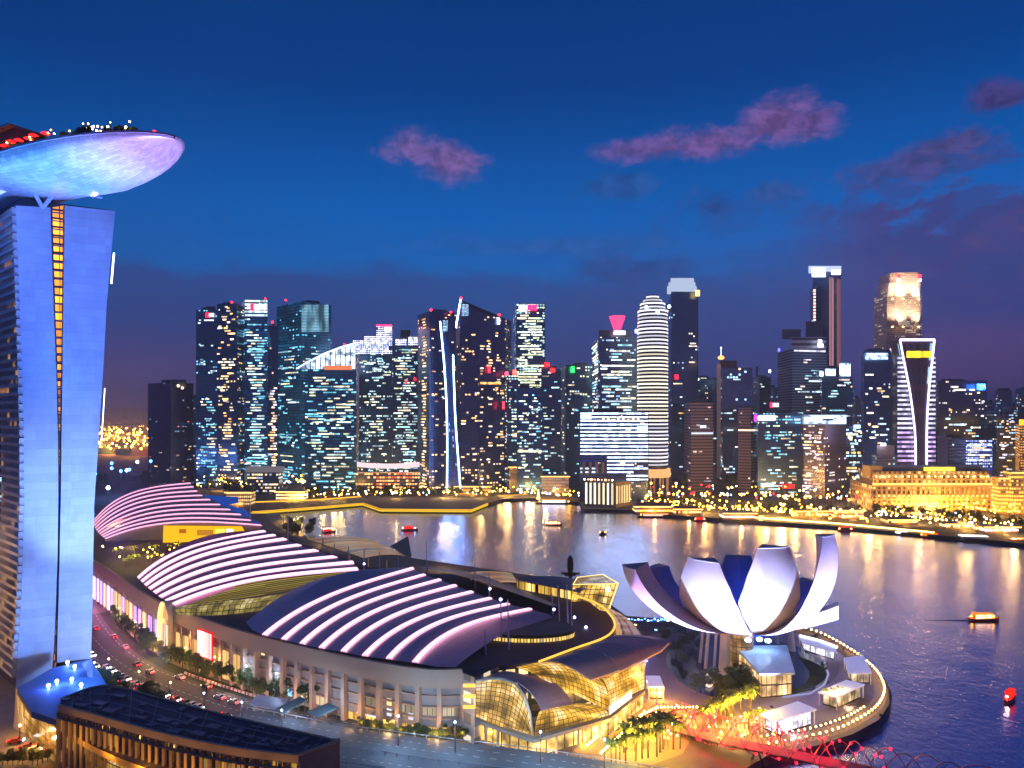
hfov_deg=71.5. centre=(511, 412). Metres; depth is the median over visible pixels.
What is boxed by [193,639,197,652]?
shop window
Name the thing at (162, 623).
shop window
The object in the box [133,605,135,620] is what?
shop window
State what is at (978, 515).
tree
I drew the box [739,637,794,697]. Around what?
entrance canopy
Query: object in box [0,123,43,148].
deck pavilion
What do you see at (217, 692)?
lane marking
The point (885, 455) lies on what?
office block
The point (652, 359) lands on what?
office tower
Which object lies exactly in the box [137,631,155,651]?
tree
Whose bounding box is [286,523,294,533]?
tree
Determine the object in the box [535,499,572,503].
tour ferry
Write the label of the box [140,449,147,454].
container stack
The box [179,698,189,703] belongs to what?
car
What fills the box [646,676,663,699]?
pavilion
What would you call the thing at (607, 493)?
pier building
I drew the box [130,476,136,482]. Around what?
tree
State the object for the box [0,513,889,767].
waterfront ground
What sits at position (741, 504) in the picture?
tree
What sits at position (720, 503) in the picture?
tree
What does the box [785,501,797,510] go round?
tree
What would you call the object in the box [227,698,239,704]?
car
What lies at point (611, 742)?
palm tree
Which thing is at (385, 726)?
tree
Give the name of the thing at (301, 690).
tree
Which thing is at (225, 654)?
shop window
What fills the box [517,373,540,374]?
window
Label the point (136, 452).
port ground
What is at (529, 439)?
office block
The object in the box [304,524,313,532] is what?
tree
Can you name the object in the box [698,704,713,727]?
palm tree
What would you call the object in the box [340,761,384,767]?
crash barrier
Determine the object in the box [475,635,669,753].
glass atrium
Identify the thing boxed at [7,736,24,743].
car
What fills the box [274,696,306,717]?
shelter
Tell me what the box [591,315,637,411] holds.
office tower
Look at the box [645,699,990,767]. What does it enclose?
helix bridge
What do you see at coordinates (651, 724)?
palm tree
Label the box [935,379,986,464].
office block
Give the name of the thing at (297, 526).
tree
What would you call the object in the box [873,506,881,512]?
tree
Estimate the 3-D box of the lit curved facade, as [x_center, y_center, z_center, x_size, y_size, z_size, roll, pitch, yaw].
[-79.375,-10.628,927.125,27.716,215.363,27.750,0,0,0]
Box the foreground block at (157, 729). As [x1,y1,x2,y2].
[56,685,340,767]
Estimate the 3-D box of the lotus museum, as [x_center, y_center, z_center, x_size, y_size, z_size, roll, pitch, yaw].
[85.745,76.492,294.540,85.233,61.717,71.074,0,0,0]
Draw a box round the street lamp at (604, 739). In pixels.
[603,738,605,767]
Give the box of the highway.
[237,709,644,767]
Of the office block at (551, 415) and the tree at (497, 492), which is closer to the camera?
the tree at (497, 492)
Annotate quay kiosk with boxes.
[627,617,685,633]
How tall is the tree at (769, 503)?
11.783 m
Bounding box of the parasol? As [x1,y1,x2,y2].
[13,138,23,144]
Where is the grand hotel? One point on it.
(915, 485)
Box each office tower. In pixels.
[196,306,216,487]
[217,301,242,487]
[241,298,267,484]
[268,321,277,465]
[277,299,330,485]
[296,343,355,491]
[353,325,392,472]
[392,330,417,471]
[513,302,544,387]
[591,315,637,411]
[637,295,670,496]
[667,278,699,483]
[684,398,712,491]
[698,376,716,479]
[717,347,751,487]
[738,406,756,491]
[752,366,770,412]
[778,321,826,413]
[809,266,840,376]
[810,285,820,320]
[819,363,852,425]
[861,348,890,467]
[873,272,922,444]
[890,339,934,464]
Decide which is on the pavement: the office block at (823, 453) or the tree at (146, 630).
the tree at (146, 630)
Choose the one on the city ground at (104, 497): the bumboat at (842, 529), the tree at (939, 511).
the tree at (939, 511)
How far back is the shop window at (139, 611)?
335.09 m
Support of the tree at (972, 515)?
on the city ground at (104, 497)
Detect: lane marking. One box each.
[107,631,371,726]
[253,716,591,765]
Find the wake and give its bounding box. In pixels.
[934,620,968,620]
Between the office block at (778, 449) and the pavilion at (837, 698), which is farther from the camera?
the office block at (778, 449)
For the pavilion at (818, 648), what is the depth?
314.28 m
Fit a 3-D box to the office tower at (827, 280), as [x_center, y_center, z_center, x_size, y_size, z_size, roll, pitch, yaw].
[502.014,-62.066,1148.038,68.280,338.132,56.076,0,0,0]
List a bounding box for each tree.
[0,751,9,765]
[3,748,13,763]
[6,750,18,765]
[13,750,21,764]
[20,749,27,764]
[22,746,33,759]
[28,751,35,764]
[31,750,44,764]
[37,749,44,762]
[44,748,51,762]
[59,131,68,135]
[79,126,87,132]
[84,125,92,131]
[96,473,109,485]
[99,669,110,677]
[104,671,120,683]
[105,680,115,685]
[110,604,116,616]
[114,612,125,627]
[120,680,130,687]
[121,473,130,483]
[121,615,128,624]
[123,618,131,631]
[128,623,138,641]
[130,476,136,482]
[136,623,146,634]
[136,680,154,691]
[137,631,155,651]
[138,470,147,481]
[143,681,160,693]
[144,627,152,632]
[145,634,157,652]
[147,685,166,696]
[150,641,157,656]
[155,640,167,652]
[156,690,167,697]
[160,648,173,663]
[172,646,183,663]
[174,649,184,668]
[181,649,195,671]
[186,655,201,673]
[191,652,202,675]
[199,660,212,678]
[204,478,216,489]
[209,659,218,672]
[212,661,226,683]
[221,661,234,675]
[222,482,231,491]
[225,479,237,486]
[230,672,235,685]
[234,668,247,684]
[241,667,251,689]
[242,483,254,489]
[244,674,257,691]
[251,677,265,693]
[256,679,266,694]
[263,683,274,695]
[267,677,277,696]
[274,677,292,697]
[286,516,294,524]
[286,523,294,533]
[286,685,293,695]
[294,523,302,535]
[295,517,303,524]
[296,685,308,702]
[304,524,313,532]
[304,683,308,701]
[308,485,319,496]
[308,518,316,524]
[357,716,364,728]
[361,719,372,726]
[369,484,375,492]
[371,718,377,729]
[377,720,383,731]
[381,719,392,732]
[384,486,394,494]
[389,723,397,733]
[396,726,404,734]
[397,488,405,494]
[403,485,413,495]
[404,724,412,735]
[409,722,420,735]
[413,484,419,494]
[415,725,429,736]
[416,487,424,494]
[423,727,435,737]
[433,728,443,739]
[440,723,451,740]
[450,487,456,494]
[450,724,457,740]
[455,487,462,495]
[456,725,468,741]
[468,484,477,493]
[491,484,497,491]
[494,489,500,495]
[602,735,622,761]
[607,737,624,762]
[612,736,627,762]
[615,725,630,752]
[617,730,635,762]
[618,720,633,733]
[626,714,645,750]
[629,731,645,760]
[633,726,650,758]
[635,714,650,748]
[639,715,653,727]
[640,728,656,757]
[648,709,664,738]
[649,714,672,752]
[650,724,666,756]
[652,716,671,748]
[657,494,667,501]
[660,628,670,638]
[660,710,673,738]
[664,715,683,749]
[669,713,680,730]
[670,638,681,653]
[671,720,689,748]
[675,496,683,504]
[677,652,687,664]
[678,633,690,647]
[682,474,688,486]
[683,496,693,504]
[688,630,698,643]
[689,670,705,692]
[694,636,705,648]
[696,498,704,505]
[696,705,709,728]
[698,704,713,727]
[704,698,717,726]
[705,666,723,695]
[712,701,724,722]
[713,697,727,724]
[715,498,725,507]
[716,478,725,489]
[717,675,737,695]
[718,689,736,716]
[719,695,728,720]
[721,690,736,719]
[723,662,738,679]
[724,479,734,490]
[726,473,737,489]
[727,663,750,689]
[728,688,742,715]
[732,693,740,716]
[733,688,748,715]
[737,500,746,509]
[740,669,760,693]
[743,683,758,710]
[744,714,753,730]
[746,500,753,509]
[747,690,755,710]
[751,709,760,726]
[752,502,762,511]
[766,500,777,508]
[774,500,784,510]
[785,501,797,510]
[825,503,834,510]
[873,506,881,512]
[883,504,889,511]
[890,504,900,512]
[900,504,909,510]
[907,505,914,512]
[917,506,925,515]
[935,507,945,516]
[947,511,954,518]
[953,509,964,518]
[967,510,974,519]
[974,511,984,521]
[991,514,1001,520]
[1006,515,1017,523]
[1017,518,1023,526]
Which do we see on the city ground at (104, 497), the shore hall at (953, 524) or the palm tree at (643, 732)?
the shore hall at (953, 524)
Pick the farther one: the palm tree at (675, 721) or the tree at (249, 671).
the tree at (249, 671)
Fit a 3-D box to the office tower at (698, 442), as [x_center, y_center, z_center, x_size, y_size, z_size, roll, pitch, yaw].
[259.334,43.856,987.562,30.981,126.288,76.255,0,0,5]
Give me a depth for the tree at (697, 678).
270.12 m
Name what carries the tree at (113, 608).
on the verge
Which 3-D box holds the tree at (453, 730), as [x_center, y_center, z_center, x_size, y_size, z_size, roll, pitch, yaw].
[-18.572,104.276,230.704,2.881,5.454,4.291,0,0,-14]
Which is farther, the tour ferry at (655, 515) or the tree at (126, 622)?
the tour ferry at (655, 515)
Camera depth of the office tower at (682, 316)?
1060.88 m
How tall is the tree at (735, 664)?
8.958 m
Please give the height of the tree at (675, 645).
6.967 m
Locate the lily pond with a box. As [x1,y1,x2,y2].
[666,635,826,699]
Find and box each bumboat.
[321,528,334,532]
[401,526,417,530]
[545,521,561,525]
[694,517,706,520]
[837,527,853,531]
[894,530,906,534]
[919,532,937,537]
[967,612,999,621]
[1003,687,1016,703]
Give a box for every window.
[93,576,95,598]
[96,578,98,601]
[100,580,102,604]
[103,583,105,606]
[107,585,109,609]
[111,588,112,604]
[114,591,116,607]
[118,593,120,614]
[121,596,123,613]
[125,599,127,614]
[129,602,131,620]
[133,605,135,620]
[138,608,140,635]
[143,612,145,627]
[148,615,151,631]
[154,618,157,636]
[162,623,163,646]
[166,625,167,645]
[175,632,179,646]
[184,635,188,662]
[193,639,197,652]
[212,646,217,673]
[222,650,228,679]
[233,654,239,683]
[316,696,323,704]
[318,433,333,434]
[348,711,357,719]
[365,697,375,705]
[402,704,414,713]
[422,707,435,715]
[443,708,456,715]
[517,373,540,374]
[518,376,536,377]
[520,348,540,349]
[601,374,631,374]
[602,365,633,366]
[610,350,629,351]
[617,406,631,407]
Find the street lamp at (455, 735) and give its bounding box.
[454,721,455,751]
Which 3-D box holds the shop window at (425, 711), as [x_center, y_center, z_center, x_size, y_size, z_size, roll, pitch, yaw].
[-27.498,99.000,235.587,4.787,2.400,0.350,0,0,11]
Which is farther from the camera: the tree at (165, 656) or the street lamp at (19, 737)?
the tree at (165, 656)
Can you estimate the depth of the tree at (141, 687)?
259.73 m
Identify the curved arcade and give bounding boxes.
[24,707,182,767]
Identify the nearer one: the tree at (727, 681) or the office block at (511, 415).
the tree at (727, 681)
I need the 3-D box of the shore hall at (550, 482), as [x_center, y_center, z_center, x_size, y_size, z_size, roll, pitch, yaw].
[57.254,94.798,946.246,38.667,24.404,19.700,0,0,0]
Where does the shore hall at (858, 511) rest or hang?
on the city ground at (104, 497)
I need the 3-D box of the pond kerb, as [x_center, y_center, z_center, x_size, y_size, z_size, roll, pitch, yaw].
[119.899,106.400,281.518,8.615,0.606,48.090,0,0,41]
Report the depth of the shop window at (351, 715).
246.78 m
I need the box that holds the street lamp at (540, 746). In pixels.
[539,731,541,762]
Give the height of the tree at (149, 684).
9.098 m
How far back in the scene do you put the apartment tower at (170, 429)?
1015.45 m
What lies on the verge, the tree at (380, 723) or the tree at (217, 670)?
the tree at (217, 670)
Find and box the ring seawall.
[786,629,891,746]
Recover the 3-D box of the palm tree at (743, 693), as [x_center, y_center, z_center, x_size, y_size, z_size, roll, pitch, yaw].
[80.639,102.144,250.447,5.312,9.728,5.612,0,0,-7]
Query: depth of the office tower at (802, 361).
1068.40 m
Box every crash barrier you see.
[247,707,665,767]
[340,745,509,767]
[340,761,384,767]
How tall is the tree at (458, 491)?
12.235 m
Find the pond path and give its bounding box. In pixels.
[739,633,848,712]
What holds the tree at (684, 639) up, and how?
on the plaza
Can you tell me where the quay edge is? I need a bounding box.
[253,503,487,512]
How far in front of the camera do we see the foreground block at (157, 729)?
191.97 m
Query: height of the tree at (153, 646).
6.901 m
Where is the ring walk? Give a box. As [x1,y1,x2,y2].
[752,629,887,746]
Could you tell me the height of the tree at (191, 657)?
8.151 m
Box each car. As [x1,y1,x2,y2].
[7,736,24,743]
[18,742,34,749]
[27,745,41,749]
[109,667,116,672]
[121,675,130,680]
[131,680,140,685]
[132,661,140,666]
[145,668,154,674]
[171,695,181,701]
[175,674,184,679]
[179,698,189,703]
[186,701,196,704]
[193,703,204,707]
[201,683,211,689]
[214,694,225,699]
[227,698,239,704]
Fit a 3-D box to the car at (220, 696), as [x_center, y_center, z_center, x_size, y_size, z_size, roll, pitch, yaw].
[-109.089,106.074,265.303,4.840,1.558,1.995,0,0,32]
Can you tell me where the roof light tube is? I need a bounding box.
[800,635,837,647]
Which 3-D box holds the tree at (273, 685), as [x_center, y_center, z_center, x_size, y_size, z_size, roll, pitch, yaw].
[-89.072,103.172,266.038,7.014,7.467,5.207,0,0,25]
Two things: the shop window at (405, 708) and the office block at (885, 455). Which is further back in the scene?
the office block at (885, 455)
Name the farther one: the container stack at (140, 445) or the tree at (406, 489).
the container stack at (140, 445)
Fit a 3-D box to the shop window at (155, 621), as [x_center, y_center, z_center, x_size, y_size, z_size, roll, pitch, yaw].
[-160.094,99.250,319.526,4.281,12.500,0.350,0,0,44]
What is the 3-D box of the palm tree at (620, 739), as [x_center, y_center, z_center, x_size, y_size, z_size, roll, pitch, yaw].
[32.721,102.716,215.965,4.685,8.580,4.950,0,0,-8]
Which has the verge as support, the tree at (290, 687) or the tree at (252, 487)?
the tree at (290, 687)
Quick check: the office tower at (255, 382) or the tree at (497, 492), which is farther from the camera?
the office tower at (255, 382)
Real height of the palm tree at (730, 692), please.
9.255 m
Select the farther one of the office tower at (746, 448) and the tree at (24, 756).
the office tower at (746, 448)
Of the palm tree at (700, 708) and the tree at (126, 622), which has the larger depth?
the tree at (126, 622)
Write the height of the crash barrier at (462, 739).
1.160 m
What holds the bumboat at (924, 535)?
on the bay water
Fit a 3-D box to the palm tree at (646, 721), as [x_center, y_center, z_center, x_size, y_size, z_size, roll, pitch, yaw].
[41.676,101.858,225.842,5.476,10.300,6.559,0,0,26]
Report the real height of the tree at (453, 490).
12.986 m
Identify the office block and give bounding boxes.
[193,393,195,475]
[505,370,517,489]
[517,385,541,492]
[541,362,560,474]
[560,363,591,487]
[580,408,648,500]
[754,402,801,496]
[771,385,777,410]
[801,414,845,498]
[846,423,861,493]
[853,395,860,425]
[872,443,896,464]
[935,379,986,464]
[936,434,965,464]
[966,437,992,475]
[987,400,993,475]
[994,411,1014,475]
[1003,403,1023,423]
[1015,419,1023,470]
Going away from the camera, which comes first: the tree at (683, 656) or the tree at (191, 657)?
the tree at (191, 657)
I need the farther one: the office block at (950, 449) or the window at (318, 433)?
the window at (318, 433)
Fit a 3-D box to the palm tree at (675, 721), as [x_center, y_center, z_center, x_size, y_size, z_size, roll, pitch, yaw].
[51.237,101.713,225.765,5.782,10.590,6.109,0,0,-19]
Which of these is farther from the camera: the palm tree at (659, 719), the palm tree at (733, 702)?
the palm tree at (733, 702)
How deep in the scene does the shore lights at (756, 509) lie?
825.09 m
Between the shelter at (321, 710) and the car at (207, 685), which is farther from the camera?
the car at (207, 685)
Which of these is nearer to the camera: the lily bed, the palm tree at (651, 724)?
the palm tree at (651, 724)
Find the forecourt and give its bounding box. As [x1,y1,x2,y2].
[569,700,701,766]
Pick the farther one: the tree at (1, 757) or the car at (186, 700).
the car at (186, 700)
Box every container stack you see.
[98,448,113,453]
[116,443,127,446]
[116,449,129,454]
[136,443,147,447]
[138,435,146,438]
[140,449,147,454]
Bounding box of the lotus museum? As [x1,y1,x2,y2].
[622,533,838,675]
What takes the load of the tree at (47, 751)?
on the waterfront ground at (698, 754)
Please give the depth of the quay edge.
780.82 m
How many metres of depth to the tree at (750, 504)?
775.46 m
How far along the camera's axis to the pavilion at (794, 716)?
239.75 m
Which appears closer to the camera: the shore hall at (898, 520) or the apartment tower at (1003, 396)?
the shore hall at (898, 520)
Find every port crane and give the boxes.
[100,415,113,432]
[113,415,123,431]
[133,415,142,433]
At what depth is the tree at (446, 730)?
230.39 m
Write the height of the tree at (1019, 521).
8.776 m
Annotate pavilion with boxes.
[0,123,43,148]
[245,466,284,493]
[355,462,419,493]
[571,574,618,612]
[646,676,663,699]
[759,701,815,736]
[798,635,837,661]
[818,680,864,709]
[843,655,871,684]
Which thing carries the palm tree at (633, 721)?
on the waterfront ground at (698, 754)
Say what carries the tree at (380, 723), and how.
on the waterfront ground at (698, 754)
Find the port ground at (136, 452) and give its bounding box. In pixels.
[98,430,147,456]
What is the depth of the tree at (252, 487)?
920.73 m
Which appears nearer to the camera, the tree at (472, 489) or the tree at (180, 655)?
the tree at (180, 655)
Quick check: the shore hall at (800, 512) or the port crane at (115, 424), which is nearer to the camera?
the shore hall at (800, 512)
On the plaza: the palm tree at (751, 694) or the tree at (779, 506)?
the palm tree at (751, 694)
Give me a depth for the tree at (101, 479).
1030.72 m
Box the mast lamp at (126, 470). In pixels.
[125,469,127,493]
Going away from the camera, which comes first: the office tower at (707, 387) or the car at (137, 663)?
the car at (137, 663)
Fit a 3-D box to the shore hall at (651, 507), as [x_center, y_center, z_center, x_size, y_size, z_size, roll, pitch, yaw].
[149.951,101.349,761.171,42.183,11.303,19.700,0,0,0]
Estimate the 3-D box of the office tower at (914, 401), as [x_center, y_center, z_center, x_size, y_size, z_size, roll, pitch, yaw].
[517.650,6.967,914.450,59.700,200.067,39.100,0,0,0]
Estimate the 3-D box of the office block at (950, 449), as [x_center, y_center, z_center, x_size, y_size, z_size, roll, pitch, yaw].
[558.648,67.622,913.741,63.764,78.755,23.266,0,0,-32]
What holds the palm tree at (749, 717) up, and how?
on the plaza
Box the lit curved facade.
[439,320,461,487]
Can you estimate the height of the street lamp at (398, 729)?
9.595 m
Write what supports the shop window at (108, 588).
in the shopping mall
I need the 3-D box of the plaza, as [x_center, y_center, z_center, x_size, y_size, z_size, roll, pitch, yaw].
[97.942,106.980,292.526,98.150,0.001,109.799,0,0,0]
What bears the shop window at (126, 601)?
in the shopping mall
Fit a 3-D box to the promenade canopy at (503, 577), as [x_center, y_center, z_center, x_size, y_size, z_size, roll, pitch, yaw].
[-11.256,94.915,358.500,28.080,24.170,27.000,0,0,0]
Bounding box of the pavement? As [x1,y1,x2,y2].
[123,625,265,694]
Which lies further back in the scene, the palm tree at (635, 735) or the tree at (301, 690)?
the tree at (301, 690)
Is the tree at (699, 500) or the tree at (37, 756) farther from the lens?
the tree at (699, 500)
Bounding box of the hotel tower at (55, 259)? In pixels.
[0,190,114,732]
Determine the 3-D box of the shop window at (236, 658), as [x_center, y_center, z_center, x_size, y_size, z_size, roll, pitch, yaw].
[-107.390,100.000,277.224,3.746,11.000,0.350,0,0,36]
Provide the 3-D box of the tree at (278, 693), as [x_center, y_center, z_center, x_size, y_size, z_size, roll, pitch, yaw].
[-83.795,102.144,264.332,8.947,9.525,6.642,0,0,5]
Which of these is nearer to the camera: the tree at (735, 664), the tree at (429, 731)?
the tree at (429, 731)
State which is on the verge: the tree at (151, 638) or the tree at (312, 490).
the tree at (151, 638)
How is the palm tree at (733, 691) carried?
on the plaza
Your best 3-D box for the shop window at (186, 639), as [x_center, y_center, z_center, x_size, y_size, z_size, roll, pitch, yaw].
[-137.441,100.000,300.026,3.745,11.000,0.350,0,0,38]
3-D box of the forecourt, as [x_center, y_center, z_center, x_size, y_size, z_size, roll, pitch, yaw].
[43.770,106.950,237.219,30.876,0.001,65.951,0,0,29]
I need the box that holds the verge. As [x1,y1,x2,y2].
[100,611,355,720]
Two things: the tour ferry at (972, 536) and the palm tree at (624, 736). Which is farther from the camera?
the tour ferry at (972, 536)
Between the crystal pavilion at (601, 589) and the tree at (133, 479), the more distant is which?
the tree at (133, 479)
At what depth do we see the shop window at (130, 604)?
346.41 m
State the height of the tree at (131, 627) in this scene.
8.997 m
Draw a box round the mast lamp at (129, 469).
[128,468,130,491]
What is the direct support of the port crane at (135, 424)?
on the city ground at (104, 497)
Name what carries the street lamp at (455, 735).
on the highway
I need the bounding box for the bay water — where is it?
[279,500,1023,767]
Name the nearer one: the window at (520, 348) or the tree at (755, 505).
the tree at (755, 505)
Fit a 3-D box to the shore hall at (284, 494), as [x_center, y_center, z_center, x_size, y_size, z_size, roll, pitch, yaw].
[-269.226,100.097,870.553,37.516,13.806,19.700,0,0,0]
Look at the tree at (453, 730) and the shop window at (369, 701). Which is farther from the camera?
the shop window at (369, 701)
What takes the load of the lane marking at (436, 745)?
on the highway
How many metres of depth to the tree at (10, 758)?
214.86 m
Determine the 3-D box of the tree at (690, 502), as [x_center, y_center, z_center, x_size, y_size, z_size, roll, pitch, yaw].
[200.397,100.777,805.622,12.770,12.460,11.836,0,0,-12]
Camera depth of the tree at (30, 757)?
214.99 m
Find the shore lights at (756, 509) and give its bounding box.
[99,426,1020,533]
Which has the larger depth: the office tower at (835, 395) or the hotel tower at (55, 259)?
the office tower at (835, 395)
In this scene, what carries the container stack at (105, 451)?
on the port ground at (136, 452)
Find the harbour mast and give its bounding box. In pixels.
[561,555,579,577]
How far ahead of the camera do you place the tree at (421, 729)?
229.86 m
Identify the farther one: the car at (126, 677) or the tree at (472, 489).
the tree at (472, 489)
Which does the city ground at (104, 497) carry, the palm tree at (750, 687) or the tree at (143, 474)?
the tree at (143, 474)
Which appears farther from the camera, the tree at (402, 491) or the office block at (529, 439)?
the office block at (529, 439)
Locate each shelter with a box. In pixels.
[249,694,287,714]
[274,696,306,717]
[307,703,337,721]
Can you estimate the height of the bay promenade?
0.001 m
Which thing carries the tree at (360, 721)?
on the waterfront ground at (698, 754)
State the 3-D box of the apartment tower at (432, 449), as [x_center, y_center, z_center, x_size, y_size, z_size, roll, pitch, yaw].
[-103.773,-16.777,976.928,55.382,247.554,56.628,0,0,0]
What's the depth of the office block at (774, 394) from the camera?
1242.32 m
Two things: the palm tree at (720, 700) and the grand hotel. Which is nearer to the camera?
the palm tree at (720, 700)
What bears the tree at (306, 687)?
on the verge
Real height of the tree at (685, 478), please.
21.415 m
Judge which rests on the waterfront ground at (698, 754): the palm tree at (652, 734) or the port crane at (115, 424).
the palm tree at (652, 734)
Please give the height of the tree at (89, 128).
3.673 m
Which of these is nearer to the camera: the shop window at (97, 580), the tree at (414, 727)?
the tree at (414, 727)
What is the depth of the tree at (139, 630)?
327.71 m
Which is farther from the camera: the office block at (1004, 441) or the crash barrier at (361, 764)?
the office block at (1004, 441)
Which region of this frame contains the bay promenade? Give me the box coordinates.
[265,513,346,553]
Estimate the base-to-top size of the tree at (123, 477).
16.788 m
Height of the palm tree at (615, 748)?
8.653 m
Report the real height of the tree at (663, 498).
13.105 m
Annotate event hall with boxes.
[517,576,586,598]
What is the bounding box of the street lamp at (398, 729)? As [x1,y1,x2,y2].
[397,715,398,745]
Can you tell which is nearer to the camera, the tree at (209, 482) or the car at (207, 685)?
the car at (207, 685)
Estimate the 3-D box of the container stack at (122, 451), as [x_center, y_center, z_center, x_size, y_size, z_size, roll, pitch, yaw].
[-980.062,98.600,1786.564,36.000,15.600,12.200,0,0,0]
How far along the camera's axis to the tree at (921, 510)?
734.33 m
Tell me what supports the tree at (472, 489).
on the city ground at (104, 497)
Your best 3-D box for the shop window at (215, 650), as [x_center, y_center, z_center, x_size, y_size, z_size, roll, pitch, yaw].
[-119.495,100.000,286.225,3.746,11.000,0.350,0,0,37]
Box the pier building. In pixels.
[584,479,630,507]
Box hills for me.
[100,408,994,420]
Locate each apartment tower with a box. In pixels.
[148,380,192,485]
[418,309,455,491]
[456,297,510,488]
[995,388,1011,413]
[1015,387,1023,404]
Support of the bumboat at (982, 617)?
on the bay water
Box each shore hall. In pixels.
[224,490,254,505]
[274,489,308,500]
[454,484,491,495]
[508,465,542,491]
[541,474,569,493]
[631,502,672,512]
[671,505,702,514]
[719,510,756,519]
[790,508,830,517]
[828,507,865,518]
[879,516,919,524]
[934,521,975,528]
[973,523,1021,532]
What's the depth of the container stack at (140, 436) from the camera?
2819.14 m
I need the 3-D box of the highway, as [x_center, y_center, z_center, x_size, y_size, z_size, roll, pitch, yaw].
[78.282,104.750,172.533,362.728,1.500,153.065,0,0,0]
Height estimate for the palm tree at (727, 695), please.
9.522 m
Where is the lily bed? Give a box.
[791,656,825,694]
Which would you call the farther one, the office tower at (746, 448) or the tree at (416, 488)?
the office tower at (746, 448)
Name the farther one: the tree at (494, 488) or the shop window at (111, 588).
the tree at (494, 488)
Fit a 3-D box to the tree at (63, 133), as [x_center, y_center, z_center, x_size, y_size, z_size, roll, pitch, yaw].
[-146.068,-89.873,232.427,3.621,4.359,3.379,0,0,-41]
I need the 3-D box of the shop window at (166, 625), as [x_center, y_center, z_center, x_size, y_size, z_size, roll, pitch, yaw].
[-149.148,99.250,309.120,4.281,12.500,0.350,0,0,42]
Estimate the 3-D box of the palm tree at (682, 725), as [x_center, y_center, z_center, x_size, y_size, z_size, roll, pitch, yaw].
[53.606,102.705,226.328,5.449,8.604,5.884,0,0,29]
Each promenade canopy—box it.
[307,536,411,567]
[469,571,516,586]
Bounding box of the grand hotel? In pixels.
[850,465,992,510]
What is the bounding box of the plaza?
[642,632,861,732]
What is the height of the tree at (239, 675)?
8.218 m
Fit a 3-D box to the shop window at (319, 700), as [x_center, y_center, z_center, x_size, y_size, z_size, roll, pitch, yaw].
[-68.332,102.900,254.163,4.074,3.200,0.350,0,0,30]
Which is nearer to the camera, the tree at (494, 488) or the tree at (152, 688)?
the tree at (152, 688)
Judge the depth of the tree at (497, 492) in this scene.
907.74 m
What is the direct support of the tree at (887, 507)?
on the city ground at (104, 497)
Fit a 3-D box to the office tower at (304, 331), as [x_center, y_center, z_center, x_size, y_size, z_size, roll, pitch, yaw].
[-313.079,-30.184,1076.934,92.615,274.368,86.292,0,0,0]
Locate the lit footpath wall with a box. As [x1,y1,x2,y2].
[256,496,360,502]
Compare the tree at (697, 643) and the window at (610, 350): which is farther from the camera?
the window at (610, 350)
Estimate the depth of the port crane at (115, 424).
3358.76 m
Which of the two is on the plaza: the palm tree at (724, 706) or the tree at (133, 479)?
the palm tree at (724, 706)
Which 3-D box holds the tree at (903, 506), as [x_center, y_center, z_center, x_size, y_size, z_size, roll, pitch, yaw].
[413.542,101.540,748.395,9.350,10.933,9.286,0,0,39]
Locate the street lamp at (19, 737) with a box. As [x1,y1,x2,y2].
[19,724,20,761]
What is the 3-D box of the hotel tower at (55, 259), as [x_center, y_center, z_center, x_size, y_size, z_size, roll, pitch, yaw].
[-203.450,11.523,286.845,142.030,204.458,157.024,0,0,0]
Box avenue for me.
[83,613,376,730]
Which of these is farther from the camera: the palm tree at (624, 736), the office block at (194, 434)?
the office block at (194, 434)
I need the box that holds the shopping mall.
[93,482,640,743]
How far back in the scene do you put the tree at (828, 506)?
747.84 m
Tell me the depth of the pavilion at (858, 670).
283.27 m
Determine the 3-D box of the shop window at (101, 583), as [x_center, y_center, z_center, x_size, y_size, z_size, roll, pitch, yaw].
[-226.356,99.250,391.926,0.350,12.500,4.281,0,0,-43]
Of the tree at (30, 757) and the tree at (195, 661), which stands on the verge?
the tree at (195, 661)
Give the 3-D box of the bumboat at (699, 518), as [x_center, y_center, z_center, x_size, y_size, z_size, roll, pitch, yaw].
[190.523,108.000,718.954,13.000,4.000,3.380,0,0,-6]
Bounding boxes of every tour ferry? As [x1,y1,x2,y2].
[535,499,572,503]
[637,513,667,517]
[954,534,987,540]
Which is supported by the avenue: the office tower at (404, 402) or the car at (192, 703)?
the car at (192, 703)
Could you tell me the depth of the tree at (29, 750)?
218.65 m
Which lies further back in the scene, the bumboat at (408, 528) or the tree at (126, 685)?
the bumboat at (408, 528)
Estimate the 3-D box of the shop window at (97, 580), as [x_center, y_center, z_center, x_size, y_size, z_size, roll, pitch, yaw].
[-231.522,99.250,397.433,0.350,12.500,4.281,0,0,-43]
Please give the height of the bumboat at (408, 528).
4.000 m
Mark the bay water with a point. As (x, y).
(949, 683)
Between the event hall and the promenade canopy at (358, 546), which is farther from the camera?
the promenade canopy at (358, 546)
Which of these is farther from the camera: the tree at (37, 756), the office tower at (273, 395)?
the office tower at (273, 395)
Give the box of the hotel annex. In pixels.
[990,471,1023,513]
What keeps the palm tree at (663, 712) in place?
on the waterfront ground at (698, 754)
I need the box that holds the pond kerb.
[782,663,828,697]
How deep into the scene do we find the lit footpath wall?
847.59 m
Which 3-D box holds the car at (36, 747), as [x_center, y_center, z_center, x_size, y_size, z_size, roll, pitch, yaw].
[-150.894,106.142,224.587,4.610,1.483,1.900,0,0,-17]
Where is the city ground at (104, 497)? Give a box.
[94,421,1023,546]

